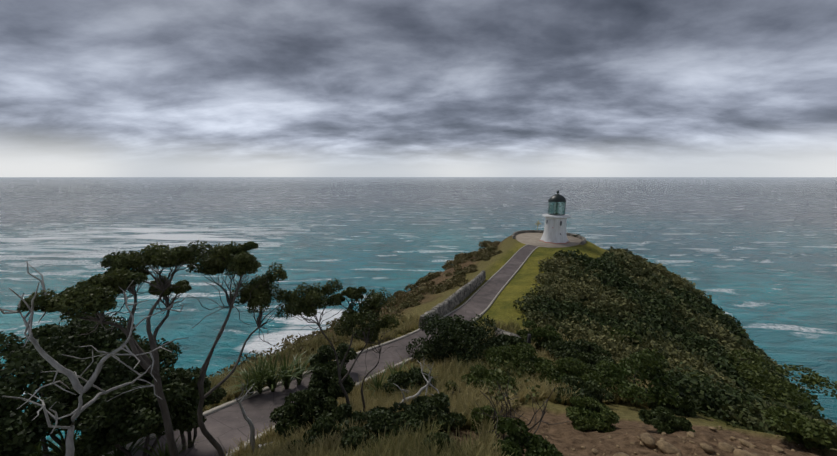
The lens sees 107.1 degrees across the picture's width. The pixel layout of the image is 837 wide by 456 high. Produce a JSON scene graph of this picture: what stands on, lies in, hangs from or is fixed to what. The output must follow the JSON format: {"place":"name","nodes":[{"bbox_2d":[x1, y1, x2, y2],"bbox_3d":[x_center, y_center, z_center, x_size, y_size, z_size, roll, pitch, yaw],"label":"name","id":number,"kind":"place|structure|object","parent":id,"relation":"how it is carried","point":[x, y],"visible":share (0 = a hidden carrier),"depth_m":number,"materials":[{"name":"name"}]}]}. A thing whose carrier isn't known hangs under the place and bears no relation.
{"place":"outdoors","nodes":[
{"label":"outdoors","id":0,"kind":"place"},
{"bbox_2d":[130,245,537,455],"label":"paved path","id":1,"kind":"structure","parent":0,"point":[225,426],"depth_m":10.41,"materials":[{"name":"grey asphalt"}]},
{"bbox_2d":[102,244,539,455],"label":"path kerbs","id":2,"kind":"structure","parent":1,"relation":"on","point":[217,408],"depth_m":14.20,"materials":[{"name":"grey concrete"}]},
{"bbox_2d":[0,177,836,450],"bbox_3d":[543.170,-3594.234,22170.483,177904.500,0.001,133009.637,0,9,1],"label":"sea water","id":3,"kind":"structure","parent":0,"point":[756,257],"depth_m":407.73,"materials":[{"name":"teal liquid"}]},
{"bbox_2d":[0,0,836,176],"label":"sky","id":4,"kind":"structure","parent":0,"point":[89,88],"materials":[{"name":"grey"}]},
{"bbox_2d":[43,235,836,455],"bbox_3d":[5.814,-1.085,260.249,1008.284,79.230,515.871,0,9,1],"label":"headland ground","id":5,"kind":"structure","parent":0,"point":[520,283],"depth_m":7.97,"materials":[{"name":"green plant"}]},
{"bbox_2d":[0,261,438,455],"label":"bare branches","id":6,"kind":"object","parent":5,"relation":"on","point":[79,388],"visible":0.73,"depth_m":3.80,"materials":[{"name":"grey plant"}]},
{"bbox_2d":[30,350,436,455],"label":"flax plants","id":7,"kind":"object","parent":5,"relation":"on","point":[268,376],"visible":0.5,"depth_m":10.33,"materials":[{"name":"green plant"}]},
{"bbox_2d":[0,234,701,455],"bbox_3d":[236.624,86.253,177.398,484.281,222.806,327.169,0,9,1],"label":"dark bushes","id":8,"kind":"object","parent":5,"relation":"on","point":[136,413],"visible":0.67,"depth_m":6.32,"materials":[{"name":"green plant"}]},
{"bbox_2d":[52,311,652,455],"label":"grass tussocks","id":9,"kind":"object","parent":5,"relation":"on","point":[462,401],"depth_m":8.50,"materials":[{"name":"green plant"}]},
{"bbox_2d":[204,240,502,380],"bbox_3d":[-0.474,11.104,43.370,18.097,16.885,60.782,5,11,27],"label":"coastal hillside scrub","id":10,"kind":"object","parent":5,"relation":"on","point":[408,299],"visible":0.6,"depth_m":35.26,"materials":[{"name":"brown plant"}]},
{"bbox_2d":[16,240,804,455],"bbox_3d":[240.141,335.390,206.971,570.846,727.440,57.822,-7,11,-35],"label":"trees","id":11,"kind":"object","parent":5,"relation":"on","point":[98,293],"depth_m":5.27,"materials":[{"name":"green plant"}]},
{"bbox_2d":[418,270,485,329],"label":"stone wall","id":12,"kind":"structure","parent":5,"relation":"on","point":[452,301],"depth_m":27.75,"materials":[{"name":"grey stone"}]},
{"bbox_2d":[447,377,568,446],"bbox_3d":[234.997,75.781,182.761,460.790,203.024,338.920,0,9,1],"label":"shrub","id":13,"kind":"object","parent":5,"relation":"on","point":[510,414],"visible":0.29,"depth_m":5.11,"materials":[{"name":"brown plant"}]},
{"bbox_2d":[495,328,520,337],"bbox_3d":[5.474,6.801,18.620,0.730,1.268,2.271,-6,11,-30],"label":"rock","id":14,"kind":"object","parent":5,"relation":"on","point":[499,331],"visible":0.27,"depth_m":18.96,"materials":[{"name":"grey stone"}]},
{"bbox_2d":[527,334,530,344],"bbox_3d":[6.145,6.481,17.218,0.140,1.200,0.300,0,9,1],"label":"post","id":15,"kind":"object","parent":5,"relation":"on","point":[529,339],"visible":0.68,"depth_m":17.10,"materials":[{"name":"grey"}]},
{"bbox_2d":[512,230,585,244],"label":"low perimeter wall","id":16,"kind":"structure","parent":5,"relation":"on","point":[583,242],"depth_m":64.46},
{"bbox_2d":[460,404,815,455],"bbox_3d":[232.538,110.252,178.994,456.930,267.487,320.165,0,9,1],"label":"rocks","id":17,"kind":"object","parent":5,"relation":"on","point":[662,444],"visible":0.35,"depth_m":5.47,"materials":[{"name":"brown stone"}]},
{"bbox_2d":[461,320,836,455],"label":"shrubs","id":18,"kind":"object","parent":5,"relation":"on","point":[790,426],"visible":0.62,"depth_m":10.84,"materials":[{"name":"green plant"}]},
{"bbox_2d":[513,246,836,448],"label":"scrub foliage","id":19,"kind":"object","parent":5,"relation":"on","point":[698,326],"visible":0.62,"depth_m":27.95,"materials":[{"name":"green plant"}]},
{"bbox_2d":[515,233,582,247],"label":"paved platform","id":20,"kind":"structure","parent":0,"point":[532,239],"depth_m":59.15,"materials":[{"name":"beige concrete"}]},
{"bbox_2d":[540,213,569,242],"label":"lighthouse tower","id":21,"kind":"structure","parent":20,"relation":"on","point":[551,234],"depth_m":56.97,"materials":[{"name":"white paint"}]},
{"bbox_2d":[539,227,568,243],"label":"lighthouse base","id":22,"kind":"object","parent":21,"relation":"attached to","point":[554,243],"depth_m":57.19,"materials":[{"name":"grey concrete"}]},
{"bbox_2d":[552,203,560,212],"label":"lighthouse lens","id":23,"kind":"object","parent":21,"relation":"attached to","point":[556,209],"depth_m":57.36,"materials":[{"name":"teal"}]},
{"bbox_2d":[548,191,565,214],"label":"lantern room","id":24,"kind":"object","parent":21,"relation":"on","point":[556,198],"visible":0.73,"depth_m":56.70,"materials":[{"name":"black metal"}]},
{"bbox_2d":[548,202,565,214],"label":"lantern glass","id":25,"kind":"object","parent":24,"relation":"in","point":[563,208],"visible":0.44,"depth_m":57.09,"materials":[{"name":"teal glass"}]}
]}

